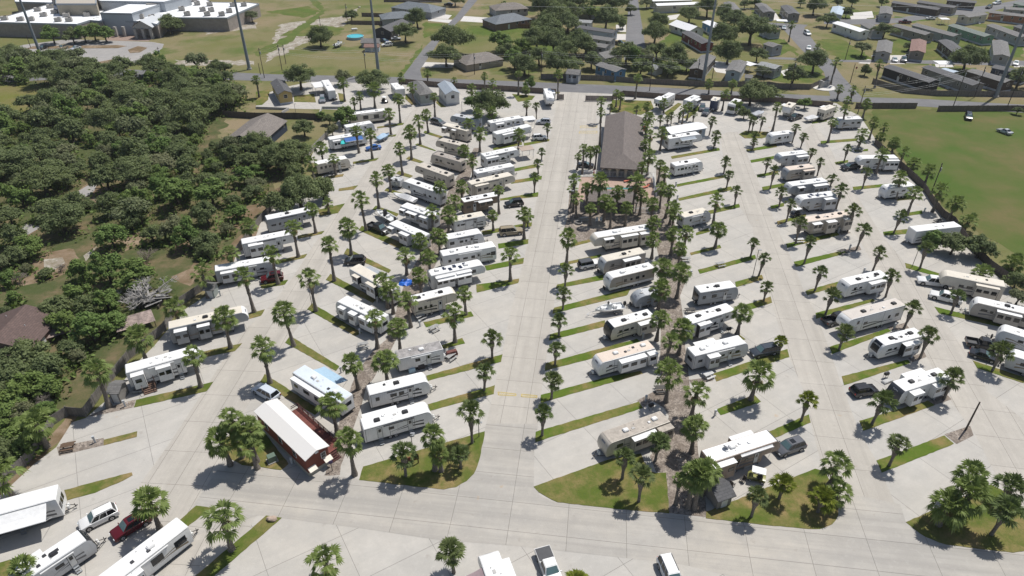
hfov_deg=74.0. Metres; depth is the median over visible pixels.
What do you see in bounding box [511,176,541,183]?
grass strip
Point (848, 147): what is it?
fan palm
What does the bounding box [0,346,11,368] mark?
live oak
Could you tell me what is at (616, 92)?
fan palm
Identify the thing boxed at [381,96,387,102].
golf cart
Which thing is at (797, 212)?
golf cart
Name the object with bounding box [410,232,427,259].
fan palm
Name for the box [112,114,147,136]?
live oak
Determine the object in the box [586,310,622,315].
trailer
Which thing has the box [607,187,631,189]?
swimming pool
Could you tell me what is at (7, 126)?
live oak
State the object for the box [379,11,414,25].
house
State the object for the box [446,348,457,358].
covered goods
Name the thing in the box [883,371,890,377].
barbecue grill
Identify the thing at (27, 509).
travel trailer
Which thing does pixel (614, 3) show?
live oak
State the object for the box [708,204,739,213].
grass strip
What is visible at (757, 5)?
mobile home
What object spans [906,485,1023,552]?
grass strip
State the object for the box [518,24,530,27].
board fence
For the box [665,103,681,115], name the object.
grass strip
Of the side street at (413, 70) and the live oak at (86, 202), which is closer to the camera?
the live oak at (86, 202)
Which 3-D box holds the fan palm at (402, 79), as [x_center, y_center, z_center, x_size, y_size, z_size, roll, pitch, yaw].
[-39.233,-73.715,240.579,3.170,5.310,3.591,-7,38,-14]
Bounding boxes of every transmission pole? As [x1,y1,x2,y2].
[19,0,40,51]
[234,0,251,69]
[370,0,379,70]
[701,0,716,80]
[992,23,1023,97]
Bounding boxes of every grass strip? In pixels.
[0,554,30,575]
[64,472,131,499]
[104,431,136,444]
[134,382,212,406]
[180,506,210,525]
[196,515,280,575]
[203,343,241,356]
[225,427,287,469]
[248,309,264,318]
[256,90,269,104]
[259,374,319,414]
[260,280,287,288]
[276,254,306,263]
[285,338,339,370]
[294,94,315,101]
[298,231,323,238]
[307,303,361,335]
[318,203,344,215]
[326,174,343,177]
[326,274,375,302]
[338,93,345,101]
[339,185,357,190]
[344,248,390,272]
[353,158,377,163]
[359,226,403,248]
[359,431,484,488]
[372,206,398,216]
[377,123,403,127]
[385,188,400,192]
[396,171,411,177]
[405,94,415,104]
[406,156,422,162]
[415,143,435,150]
[424,131,442,137]
[424,311,472,326]
[426,354,502,380]
[428,385,494,410]
[441,338,464,348]
[476,279,518,292]
[482,222,531,234]
[485,258,523,270]
[493,142,521,149]
[498,239,528,248]
[500,192,537,200]
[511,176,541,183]
[512,94,534,101]
[515,164,536,170]
[524,139,548,145]
[534,453,668,512]
[535,402,642,441]
[541,371,642,402]
[545,339,640,370]
[549,320,604,340]
[553,288,630,313]
[556,275,602,288]
[560,254,601,265]
[575,240,589,245]
[611,100,653,114]
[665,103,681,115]
[671,148,719,158]
[676,175,723,186]
[678,186,731,200]
[684,106,698,118]
[690,245,720,254]
[696,228,709,234]
[698,255,755,273]
[706,469,837,528]
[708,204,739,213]
[713,349,788,381]
[717,395,760,414]
[735,275,762,286]
[739,131,768,137]
[746,144,776,151]
[746,296,771,309]
[750,156,773,162]
[757,171,777,176]
[762,183,784,190]
[769,414,810,437]
[771,203,783,208]
[777,214,805,224]
[786,232,838,247]
[794,251,844,266]
[806,282,837,294]
[812,119,826,123]
[816,299,874,318]
[821,138,856,143]
[830,329,890,353]
[835,160,847,164]
[842,360,909,384]
[853,184,882,189]
[860,400,933,430]
[876,436,953,471]
[883,229,907,235]
[905,263,938,274]
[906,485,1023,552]
[909,210,922,215]
[935,307,1019,327]
[973,361,1023,382]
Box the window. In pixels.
[320,451,325,458]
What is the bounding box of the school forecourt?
[107,35,150,40]
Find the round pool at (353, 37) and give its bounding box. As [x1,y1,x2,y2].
[347,34,363,40]
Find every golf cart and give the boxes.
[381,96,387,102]
[747,465,766,484]
[790,207,801,217]
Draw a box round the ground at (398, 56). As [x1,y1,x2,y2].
[0,0,1023,492]
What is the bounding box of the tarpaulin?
[398,279,411,285]
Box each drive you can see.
[132,103,443,575]
[188,424,1023,575]
[486,92,602,423]
[721,132,893,502]
[800,124,1023,507]
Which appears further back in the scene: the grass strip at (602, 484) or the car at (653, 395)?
the car at (653, 395)
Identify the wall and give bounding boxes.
[255,106,288,112]
[319,106,339,111]
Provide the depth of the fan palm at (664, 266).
132.19 m
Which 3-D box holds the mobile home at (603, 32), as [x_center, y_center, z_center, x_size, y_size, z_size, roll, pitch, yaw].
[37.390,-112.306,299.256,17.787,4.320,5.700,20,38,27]
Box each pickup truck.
[367,221,386,234]
[534,545,561,575]
[701,107,711,115]
[787,113,803,121]
[820,311,840,326]
[898,19,911,23]
[900,56,906,62]
[916,274,951,288]
[929,290,962,305]
[964,336,1000,352]
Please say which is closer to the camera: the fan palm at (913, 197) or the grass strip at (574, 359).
the grass strip at (574, 359)
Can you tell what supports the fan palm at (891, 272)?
on the trailer pads
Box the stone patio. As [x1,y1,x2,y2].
[573,218,606,229]
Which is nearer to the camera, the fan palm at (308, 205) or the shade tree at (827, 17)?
the fan palm at (308, 205)
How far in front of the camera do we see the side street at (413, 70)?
280.30 m
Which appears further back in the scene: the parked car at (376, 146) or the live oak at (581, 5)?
the live oak at (581, 5)
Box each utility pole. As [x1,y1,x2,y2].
[932,163,942,190]
[953,69,966,105]
[965,402,980,429]
[974,67,985,97]
[1008,68,1023,104]
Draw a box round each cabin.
[254,398,340,476]
[270,79,292,104]
[408,80,433,105]
[437,80,459,104]
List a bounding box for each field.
[0,85,54,112]
[871,108,1023,255]
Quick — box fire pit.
[575,220,582,224]
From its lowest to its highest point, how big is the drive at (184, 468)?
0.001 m
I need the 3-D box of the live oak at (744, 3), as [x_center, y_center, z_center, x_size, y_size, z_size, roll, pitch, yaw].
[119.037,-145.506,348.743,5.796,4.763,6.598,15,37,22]
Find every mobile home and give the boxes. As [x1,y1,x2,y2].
[574,19,593,29]
[577,25,617,39]
[585,43,609,53]
[591,35,615,49]
[595,62,626,81]
[650,0,690,8]
[653,2,698,12]
[681,31,712,52]
[688,54,715,79]
[702,20,715,34]
[723,1,740,11]
[724,60,747,80]
[754,3,775,19]
[756,62,783,78]
[757,6,774,20]
[759,28,780,38]
[763,42,782,55]
[779,5,800,21]
[830,6,844,22]
[831,21,868,39]
[860,23,883,38]
[872,40,892,62]
[877,6,892,22]
[881,64,939,89]
[890,24,933,42]
[891,1,942,17]
[905,39,926,61]
[911,23,962,43]
[916,0,958,15]
[921,65,983,90]
[936,39,960,61]
[946,0,976,10]
[947,24,993,45]
[956,12,988,24]
[966,68,1014,90]
[985,24,1023,45]
[987,10,1023,24]
[989,40,1009,65]
[990,65,1023,84]
[1003,7,1023,13]
[1013,2,1023,7]
[1013,25,1023,33]
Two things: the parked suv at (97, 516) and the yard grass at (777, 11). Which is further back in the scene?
the yard grass at (777, 11)
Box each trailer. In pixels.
[0,484,77,534]
[8,530,105,575]
[99,518,198,575]
[124,348,201,389]
[168,306,248,344]
[214,256,280,283]
[240,230,293,257]
[264,207,314,232]
[290,365,354,416]
[314,156,353,174]
[321,80,335,100]
[328,132,367,149]
[336,296,389,333]
[344,121,378,133]
[349,108,386,123]
[349,264,400,304]
[359,402,439,444]
[366,372,436,407]
[387,220,430,250]
[390,176,403,189]
[391,83,404,97]
[395,341,446,371]
[398,203,439,228]
[402,178,446,205]
[410,287,457,315]
[415,163,454,188]
[427,259,485,289]
[430,151,465,171]
[436,138,468,157]
[441,123,471,141]
[444,228,487,248]
[450,113,481,130]
[451,211,488,231]
[460,192,497,213]
[467,172,514,195]
[467,551,515,575]
[473,163,516,179]
[480,147,519,167]
[487,115,524,131]
[492,124,531,144]
[543,88,554,105]
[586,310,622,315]
[587,340,658,375]
[589,224,651,249]
[592,411,674,456]
[594,247,645,273]
[599,262,654,290]
[599,309,657,340]
[625,287,657,307]
[654,92,674,109]
[663,131,701,149]
[669,158,703,175]
[676,208,711,227]
[681,303,736,337]
[683,95,700,108]
[684,335,747,369]
[692,281,739,305]
[699,430,779,478]
[709,96,720,110]
[763,130,793,144]
[774,150,808,166]
[778,164,815,180]
[781,102,795,115]
[784,178,828,196]
[794,191,837,211]
[794,211,853,235]
[816,104,835,119]
[833,116,862,129]
[836,270,888,297]
[836,298,905,331]
[854,155,899,170]
[865,328,924,358]
[875,182,914,198]
[883,367,950,406]
[903,221,961,243]
[938,270,1005,300]
[959,297,1023,327]
[985,324,1023,350]
[999,349,1023,375]
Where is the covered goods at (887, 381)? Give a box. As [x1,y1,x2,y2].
[881,378,892,384]
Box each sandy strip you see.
[44,257,64,270]
[84,246,96,260]
[175,60,253,65]
[204,22,256,34]
[265,6,360,62]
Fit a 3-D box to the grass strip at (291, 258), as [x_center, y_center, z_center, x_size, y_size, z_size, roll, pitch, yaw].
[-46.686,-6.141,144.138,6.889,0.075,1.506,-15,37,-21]
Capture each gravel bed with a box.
[57,438,103,455]
[88,399,135,416]
[325,148,478,475]
[564,191,659,241]
[650,169,705,516]
[689,377,712,382]
[846,246,860,251]
[887,323,908,330]
[908,353,925,361]
[928,395,950,404]
[945,426,972,443]
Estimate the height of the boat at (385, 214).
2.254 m
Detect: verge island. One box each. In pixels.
[27,45,124,48]
[128,46,146,52]
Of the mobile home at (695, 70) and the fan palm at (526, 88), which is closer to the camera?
the fan palm at (526, 88)
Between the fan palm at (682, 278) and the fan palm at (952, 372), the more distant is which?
the fan palm at (682, 278)
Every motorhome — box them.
[439,241,496,266]
[725,98,741,113]
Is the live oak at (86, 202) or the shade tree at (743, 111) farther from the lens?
the shade tree at (743, 111)
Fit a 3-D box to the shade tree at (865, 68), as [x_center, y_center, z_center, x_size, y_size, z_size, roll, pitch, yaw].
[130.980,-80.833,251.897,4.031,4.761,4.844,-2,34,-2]
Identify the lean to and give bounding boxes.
[47,324,70,337]
[114,309,155,337]
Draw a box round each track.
[22,224,38,233]
[79,185,95,196]
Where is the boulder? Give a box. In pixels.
[266,516,276,521]
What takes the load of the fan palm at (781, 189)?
on the grass strip at (776, 206)
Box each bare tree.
[11,272,29,284]
[35,391,54,403]
[55,263,66,270]
[137,248,157,260]
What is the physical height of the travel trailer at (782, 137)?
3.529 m
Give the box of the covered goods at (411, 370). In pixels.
[408,368,415,373]
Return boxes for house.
[0,304,55,349]
[228,113,287,152]
[375,19,409,39]
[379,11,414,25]
[390,1,445,18]
[454,52,503,71]
[482,13,531,30]
[489,2,528,15]
[565,69,581,83]
[573,8,594,19]
[597,50,621,61]
[668,20,703,35]
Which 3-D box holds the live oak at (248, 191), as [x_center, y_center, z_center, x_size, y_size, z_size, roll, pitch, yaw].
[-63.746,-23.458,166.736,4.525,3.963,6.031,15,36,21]
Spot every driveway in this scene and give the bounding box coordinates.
[422,62,453,67]
[428,19,450,22]
[434,15,451,18]
[461,16,486,22]
[616,25,625,31]
[616,34,625,39]
[668,14,679,19]
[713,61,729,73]
[853,11,873,18]
[890,55,904,63]
[935,64,953,66]
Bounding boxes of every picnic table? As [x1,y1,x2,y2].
[59,441,75,451]
[130,387,141,393]
[357,341,368,349]
[414,314,425,320]
[428,324,440,332]
[445,353,457,361]
[653,385,665,393]
[684,307,695,312]
[701,370,715,379]
[715,261,725,266]
[837,248,848,253]
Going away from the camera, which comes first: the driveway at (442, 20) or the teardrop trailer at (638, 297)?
the teardrop trailer at (638, 297)
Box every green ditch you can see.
[253,0,325,55]
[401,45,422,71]
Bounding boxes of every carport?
[311,81,323,94]
[518,145,533,154]
[522,116,535,120]
[662,122,706,141]
[746,61,756,71]
[775,19,787,24]
[932,61,954,68]
[942,68,957,72]
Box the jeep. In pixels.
[577,257,597,270]
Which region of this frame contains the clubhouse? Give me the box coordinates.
[600,111,643,177]
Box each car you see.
[365,144,381,150]
[391,36,400,40]
[578,161,593,167]
[638,389,660,406]
[969,347,996,363]
[996,128,1013,134]
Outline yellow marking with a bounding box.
[498,392,515,395]
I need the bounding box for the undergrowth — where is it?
[0,62,306,471]
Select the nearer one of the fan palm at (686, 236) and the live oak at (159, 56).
the fan palm at (686, 236)
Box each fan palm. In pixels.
[0,456,28,496]
[6,552,37,575]
[12,406,57,448]
[79,357,114,408]
[123,322,155,358]
[129,484,169,531]
[161,294,188,319]
[181,344,207,388]
[190,262,215,298]
[200,498,244,552]
[203,425,236,467]
[210,304,238,348]
[217,407,245,459]
[219,244,240,262]
[232,265,256,312]
[232,414,265,462]
[235,433,264,470]
[239,216,258,236]
[249,334,275,383]
[251,75,261,97]
[260,245,281,284]
[270,300,296,346]
[284,219,302,257]
[296,267,320,311]
[303,154,317,179]
[303,543,343,575]
[304,201,319,233]
[313,140,328,159]
[314,391,347,434]
[320,235,338,281]
[321,196,333,212]
[327,153,339,174]
[334,425,364,477]
[337,76,348,100]
[337,216,358,255]
[340,351,363,390]
[349,97,357,110]
[349,125,362,153]
[351,190,369,230]
[355,91,363,109]
[364,127,376,158]
[364,308,386,349]
[366,81,380,107]
[369,170,383,208]
[370,348,400,380]
[373,272,393,308]
[378,280,399,314]
[381,163,395,191]
[383,108,395,134]
[386,317,408,349]
[388,440,417,476]
[392,93,404,122]
[393,141,406,174]
[395,246,416,275]
[396,291,418,327]
[397,72,404,85]
[402,124,417,159]
[406,82,416,103]
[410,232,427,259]
[411,266,428,292]
[412,114,424,144]
[419,248,437,268]
[420,108,431,132]
[420,422,445,471]
[423,68,431,80]
[424,203,439,233]
[427,447,449,472]
[429,227,448,255]
[430,92,438,116]
[432,180,446,206]
[435,535,465,573]
[440,205,457,233]
[441,302,465,342]
[446,194,462,214]
[449,443,468,468]
[450,77,457,83]
[455,179,468,197]
[455,285,472,315]
[456,144,469,158]
[456,399,484,443]
[462,117,474,128]
[465,83,477,95]
[465,154,477,177]
[472,107,484,118]
[473,126,487,152]
[475,362,495,390]
[481,72,488,89]
[481,328,503,357]
[486,106,498,119]
[486,209,498,230]
[488,78,496,89]
[492,185,503,214]
[500,246,520,281]
[512,128,525,151]
[514,70,521,95]
[515,206,532,239]
[521,85,530,95]
[521,213,535,226]
[522,100,530,115]
[529,172,539,192]
[532,102,539,118]
[533,159,542,173]
[534,402,553,436]
[537,147,545,159]
[541,370,563,399]
[542,123,551,136]
[546,341,566,365]
[549,311,567,335]
[553,69,562,99]
[555,286,572,309]
[557,263,575,285]
[558,226,577,263]
[565,568,588,575]
[567,183,577,207]
[568,173,581,212]
[570,192,583,218]
[574,153,581,169]
[578,143,589,174]
[581,181,594,213]
[584,145,595,169]
[585,202,596,225]
[591,171,608,214]
[593,145,601,169]
[596,96,605,122]
[596,106,605,145]
[597,193,613,221]
[605,200,617,228]
[607,103,613,113]
[609,184,625,213]
[612,89,620,106]
[613,446,636,479]
[617,92,624,109]
[619,201,632,226]
[626,170,645,215]
[627,462,656,502]
[632,105,641,114]
[633,73,642,98]
[635,189,648,215]
[636,161,647,185]
[639,138,650,158]
[640,120,652,141]
[642,101,651,119]
[642,111,655,133]
[642,148,656,175]
[644,129,656,149]
[644,231,661,259]
[646,197,658,223]
[646,215,661,241]
[647,431,671,461]
[649,277,670,310]
[649,309,671,341]
[651,257,673,277]
[653,356,685,403]
[654,159,665,182]
[654,181,667,208]
[655,126,668,150]
[656,115,663,126]
[659,97,668,112]
[659,165,670,188]
[660,331,681,358]
[661,184,677,218]
[664,115,671,125]
[664,199,679,225]
[665,203,683,232]
[665,225,680,255]
[667,111,675,123]
[669,261,692,298]
[671,317,695,355]
[672,240,687,270]
[672,471,686,506]
[676,112,681,122]
[677,458,709,510]
[678,224,693,249]
[679,413,710,454]
[680,104,687,124]
[682,380,711,417]
[686,101,693,120]
[686,458,715,510]
[691,112,697,121]
[692,455,723,496]
[704,78,713,93]
[708,115,717,135]
[708,192,724,223]
[709,221,727,248]
[710,130,721,145]
[711,136,718,148]
[720,89,730,110]
[720,155,731,173]
[723,170,733,187]
[727,79,737,93]
[730,185,742,204]
[731,302,753,334]
[741,358,775,401]
[745,485,768,517]
[747,115,755,131]
[747,237,759,256]
[750,131,760,143]
[750,138,758,149]
[751,116,758,130]
[757,252,772,275]
[759,116,765,132]
[760,280,773,300]
[762,157,772,173]
[767,471,797,499]
[768,164,779,188]
[771,102,782,130]
[773,335,788,353]
[774,185,787,206]
[784,198,796,221]
[787,20,795,41]
[790,215,808,243]
[791,124,800,142]
[795,390,818,421]
[798,133,808,147]
[803,235,817,263]
[806,484,838,515]
[807,148,816,161]
[812,265,828,290]
[813,43,821,51]
[816,157,825,175]
[818,449,854,486]
[823,285,842,314]
[823,478,853,510]
[826,173,839,186]
[827,117,838,142]
[829,57,841,84]
[833,182,848,208]
[834,84,844,99]
[835,323,855,349]
[840,104,851,129]
[843,96,851,103]
[843,144,851,161]
[844,202,862,231]
[847,85,858,101]
[854,128,869,145]
[855,135,865,149]
[855,222,872,249]
[860,98,872,117]
[860,166,873,188]
[866,389,900,424]
[868,116,879,139]
[872,244,887,270]
[873,58,885,87]
[874,132,886,142]
[874,146,890,174]
[878,122,888,140]
[882,267,901,297]
[885,433,913,466]
[887,136,902,152]
[891,169,908,199]
[893,208,908,232]
[896,146,912,167]
[902,299,923,329]
[903,186,923,214]
[905,157,922,170]
[917,240,935,268]
[917,325,939,358]
[920,163,937,182]
[925,488,969,533]
[929,181,950,212]
[936,366,964,399]
[944,195,966,221]
[944,472,996,520]
[949,288,966,313]
[949,458,991,497]
[957,212,979,231]
[971,263,994,277]
[987,339,1014,370]
[987,491,1023,535]
[990,471,1023,504]
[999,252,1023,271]
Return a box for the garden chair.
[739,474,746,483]
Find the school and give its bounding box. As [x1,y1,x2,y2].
[0,0,260,38]
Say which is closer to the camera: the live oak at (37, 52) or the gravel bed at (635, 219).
the gravel bed at (635, 219)
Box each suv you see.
[57,44,68,49]
[77,502,119,531]
[109,514,152,542]
[251,382,280,400]
[260,270,283,283]
[319,94,325,102]
[343,254,365,265]
[381,41,392,46]
[430,117,445,125]
[498,225,522,236]
[504,197,523,207]
[531,133,547,140]
[536,117,550,124]
[656,553,680,575]
[699,103,705,110]
[748,341,779,358]
[775,435,806,457]
[803,30,811,35]
[840,161,860,170]
[848,382,878,398]
[964,111,973,120]
[992,0,1001,4]
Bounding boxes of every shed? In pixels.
[106,380,128,402]
[135,288,171,309]
[202,282,218,297]
[360,38,380,47]
[363,44,380,51]
[648,64,662,75]
[706,477,736,508]
[745,74,752,80]
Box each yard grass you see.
[267,6,319,17]
[280,25,343,35]
[422,22,444,37]
[457,25,524,37]
[514,28,568,53]
[578,5,614,23]
[652,60,689,72]
[660,31,708,48]
[750,8,780,18]
[752,31,796,55]
[772,73,824,82]
[781,64,823,78]
[813,39,872,59]
[829,8,878,18]
[890,38,1023,60]
[893,16,932,23]
[932,64,975,76]
[971,23,1013,29]
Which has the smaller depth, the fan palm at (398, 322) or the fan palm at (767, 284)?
the fan palm at (398, 322)
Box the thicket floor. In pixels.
[0,68,296,473]
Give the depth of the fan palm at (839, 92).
228.71 m
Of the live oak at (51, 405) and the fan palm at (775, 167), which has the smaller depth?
the live oak at (51, 405)
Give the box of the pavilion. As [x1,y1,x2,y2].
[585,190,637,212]
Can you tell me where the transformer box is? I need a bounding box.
[266,452,278,464]
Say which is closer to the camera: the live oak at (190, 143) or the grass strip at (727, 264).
the grass strip at (727, 264)
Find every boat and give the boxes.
[333,40,341,46]
[375,132,388,140]
[377,209,397,221]
[394,192,417,202]
[595,299,625,311]
[752,110,763,115]
[804,115,818,119]
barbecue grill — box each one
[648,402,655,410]
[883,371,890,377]
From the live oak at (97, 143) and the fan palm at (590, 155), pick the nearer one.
the fan palm at (590, 155)
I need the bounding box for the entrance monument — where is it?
[813,80,835,90]
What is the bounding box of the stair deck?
[141,375,156,395]
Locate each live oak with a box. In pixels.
[0,43,22,53]
[0,50,11,62]
[0,57,8,73]
[0,104,27,122]
[0,111,16,135]
[0,134,18,146]
[0,144,38,174]
[0,183,17,196]
[0,205,22,224]
[0,223,27,244]
[0,254,11,270]
[0,268,19,286]
[0,306,10,313]
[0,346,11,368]
[0,358,30,392]
[0,380,27,407]
[0,394,26,408]
[0,400,16,422]
[0,418,20,438]
[0,432,24,456]
[0,441,12,462]
[2,56,27,79]
[2,245,30,262]
[4,47,34,62]
[4,164,72,195]
[4,174,13,180]
[4,187,35,208]
[4,290,22,301]
[5,368,51,397]
[5,399,34,420]
[6,336,51,363]
[7,438,33,457]
[10,94,32,107]
[10,414,39,440]
[11,172,25,183]
[11,234,43,255]
[12,74,28,81]
[15,120,31,131]
[15,140,29,145]
[17,132,27,138]
[18,55,58,84]
[18,262,33,271]
[22,433,40,448]
[23,127,55,140]
[24,54,48,64]
[24,143,47,159]
[24,198,61,214]
[26,99,49,120]
[26,106,66,128]
[26,354,66,376]
[27,87,69,106]
[30,132,50,145]
[31,49,42,56]
[31,372,62,398]
[32,198,85,233]
[34,400,56,414]
[35,293,73,313]
[35,351,59,357]
[36,266,51,277]
[37,48,71,61]
[37,158,66,172]
[38,148,61,160]
[39,24,60,43]
[42,309,74,333]
[45,140,63,154]
[46,68,63,84]
[48,149,77,166]
[49,92,84,117]
[50,78,77,92]
[51,118,87,141]
[52,66,76,81]
[52,173,76,186]
[54,142,77,153]
[55,338,84,353]
[57,54,84,70]
[58,139,73,144]
[58,191,85,206]
[59,90,78,102]
[61,26,75,43]
[61,283,92,301]
[62,83,87,95]
[63,258,100,281]
[64,115,84,125]
[65,47,86,65]
[66,161,87,174]
[67,310,111,343]
[68,348,87,362]
[69,74,83,83]
[69,291,100,317]
[71,157,85,163]
[72,25,90,42]
[73,57,102,71]
[76,66,92,74]
[76,89,103,108]
[78,110,90,120]
[79,107,119,128]
[79,197,93,210]
[81,67,110,82]
[81,94,110,107]
[81,133,96,144]
[86,149,113,171]
[87,165,115,190]
[87,250,125,284]
[88,223,129,247]
[90,72,108,96]
[90,191,118,214]
[91,25,115,41]
[91,288,120,311]
[92,130,105,139]
[95,141,110,150]
[96,59,125,74]
[96,143,115,156]
[97,79,133,95]
[97,310,127,331]
[99,89,114,97]
[99,101,124,111]
[99,131,124,144]
[104,121,120,135]
[105,196,152,223]
[107,73,124,81]
[108,89,143,105]
[110,141,120,154]
[110,153,154,181]
[110,257,155,289]
[112,55,134,74]
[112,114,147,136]
[115,135,149,157]
[116,101,148,118]
[117,186,153,204]
[118,210,144,229]
[121,75,135,83]
[123,69,136,75]
[124,96,154,115]
[125,179,149,190]
[127,82,149,95]
[131,126,155,139]
[133,52,168,71]
[138,224,162,243]
[141,117,151,127]
[142,88,160,99]
[143,71,155,81]
[144,97,170,121]
[144,132,170,153]
[145,87,181,105]
[147,164,170,178]
[147,175,166,198]
[148,151,176,170]
[149,50,165,64]
[151,124,169,134]
[154,107,172,120]
[154,177,193,206]
[157,214,184,239]
[158,64,189,82]
[159,74,193,91]
[160,132,173,139]
[161,98,210,125]
[163,120,182,134]
[163,143,198,159]
[165,61,175,68]
[169,138,186,145]
[170,213,200,248]
[172,85,211,104]
[173,133,188,141]
[174,154,200,171]
[175,170,199,186]
[180,66,197,77]
[184,51,208,68]
[184,141,197,155]
[186,121,204,133]
[187,77,212,88]
[188,133,199,141]
[188,199,217,225]
[189,230,221,248]
[192,176,230,206]
[193,92,221,117]
[193,243,215,257]
[195,67,221,80]
[196,172,213,183]
[199,148,212,159]
[202,158,218,168]
[205,73,222,85]
[205,172,230,188]
[206,58,220,68]
[208,81,241,110]
[208,141,219,150]
[209,62,216,67]
[209,161,223,170]
[214,80,251,104]
[215,133,242,147]
[216,62,232,70]
[217,144,243,161]
[218,222,234,234]
[219,71,233,81]
[223,194,241,204]
[223,202,247,219]
[229,166,257,184]
[233,152,260,166]
[238,130,275,151]
[240,184,263,197]
[244,176,266,186]
[250,163,264,176]
[256,144,269,164]
[257,190,303,211]
[259,140,303,172]
[260,142,285,171]
[270,173,323,212]
[282,63,316,90]
[283,163,306,178]
[284,137,312,156]
[304,24,333,47]
[310,176,334,199]
[315,111,325,118]
[321,113,332,124]
[325,123,337,135]
[342,9,358,20]
[392,22,418,42]
[403,7,426,28]
[450,0,465,5]
[495,42,514,56]
[503,48,521,69]
[509,52,537,75]
[513,37,530,52]
[523,76,535,86]
[526,46,550,66]
[537,0,574,23]
[544,48,576,69]
[553,40,579,53]
[556,11,581,31]
[566,56,584,69]
[578,3,588,8]
[581,40,596,51]
[584,1,597,19]
[589,0,631,10]
[593,4,626,28]
[604,58,623,66]
[618,21,626,28]
[625,4,637,14]
[631,58,654,75]
[646,41,666,59]
[647,11,669,25]
[657,40,688,61]
[657,60,680,77]
[694,0,717,17]
[711,38,743,64]
[715,2,733,22]
[720,9,746,25]
[737,78,778,105]
[738,0,749,8]
[766,84,784,97]
[797,0,805,6]
[806,0,829,15]
[852,41,872,56]
[869,22,900,38]
[903,42,910,50]
[921,229,950,250]
[939,231,970,254]
[947,43,990,71]
[963,233,1000,258]
[999,271,1023,289]
[1008,65,1023,88]
[1008,288,1023,304]
[1011,107,1023,114]
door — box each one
[111,395,119,402]
[207,291,212,297]
[721,500,727,507]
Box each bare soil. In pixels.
[0,248,78,290]
[0,415,76,494]
[78,183,124,201]
[116,231,141,250]
[171,261,208,285]
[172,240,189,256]
[220,227,258,263]
[227,187,279,229]
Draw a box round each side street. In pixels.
[402,0,476,77]
[624,0,645,59]
[768,22,860,96]
[768,57,1023,65]
[824,0,1023,24]
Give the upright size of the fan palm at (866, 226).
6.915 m
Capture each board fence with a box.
[0,275,216,486]
[222,110,322,119]
[234,206,273,253]
[304,123,332,157]
[350,20,381,24]
[361,12,383,16]
[384,0,441,2]
[399,79,555,93]
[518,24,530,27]
[541,74,828,89]
[612,90,832,106]
[855,102,917,108]
[872,78,1023,96]
[874,139,1010,280]
[937,105,1023,110]
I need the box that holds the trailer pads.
[0,82,1023,575]
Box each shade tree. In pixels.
[81,22,96,40]
[158,13,184,33]
[244,10,257,22]
[292,119,314,136]
[331,108,356,127]
[333,68,352,82]
[338,105,356,121]
[355,68,390,89]
[425,41,460,66]
[429,24,476,45]
[463,92,479,110]
[471,88,510,115]
[488,30,513,45]
[521,25,548,47]
[529,13,564,32]
[531,0,555,14]
[542,27,570,49]
[559,0,586,15]
[560,27,594,55]
[565,0,589,3]
[585,51,602,69]
[609,41,641,65]
[627,45,645,69]
[638,48,655,60]
[639,0,652,8]
[641,20,671,43]
[678,5,700,23]
[678,57,696,71]
[711,22,740,44]
[730,101,743,110]
[737,14,783,45]
[737,107,752,118]
[748,47,769,62]
[749,0,761,8]
[753,65,771,77]
[783,62,808,83]
[793,49,828,73]
[796,98,812,108]
[816,12,839,27]
[830,0,843,5]
[842,7,853,17]
[847,0,858,7]
[861,64,872,75]
[878,0,889,5]
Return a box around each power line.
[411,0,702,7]
[720,6,1015,16]
[764,0,1020,6]
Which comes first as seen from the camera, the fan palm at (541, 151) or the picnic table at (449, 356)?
the picnic table at (449, 356)
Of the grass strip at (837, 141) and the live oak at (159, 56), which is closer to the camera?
the grass strip at (837, 141)
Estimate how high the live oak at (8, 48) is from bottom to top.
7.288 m
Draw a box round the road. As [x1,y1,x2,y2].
[0,69,1023,112]
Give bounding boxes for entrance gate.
[557,94,563,99]
[585,95,612,100]
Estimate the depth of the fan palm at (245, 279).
123.83 m
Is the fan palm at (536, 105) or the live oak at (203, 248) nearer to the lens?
the live oak at (203, 248)
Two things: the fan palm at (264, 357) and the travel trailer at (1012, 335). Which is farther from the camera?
the travel trailer at (1012, 335)
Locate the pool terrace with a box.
[577,177,653,200]
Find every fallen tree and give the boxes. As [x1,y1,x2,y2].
[117,290,151,304]
[124,275,176,309]
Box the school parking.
[20,39,163,62]
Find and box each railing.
[583,170,651,177]
[634,207,648,212]

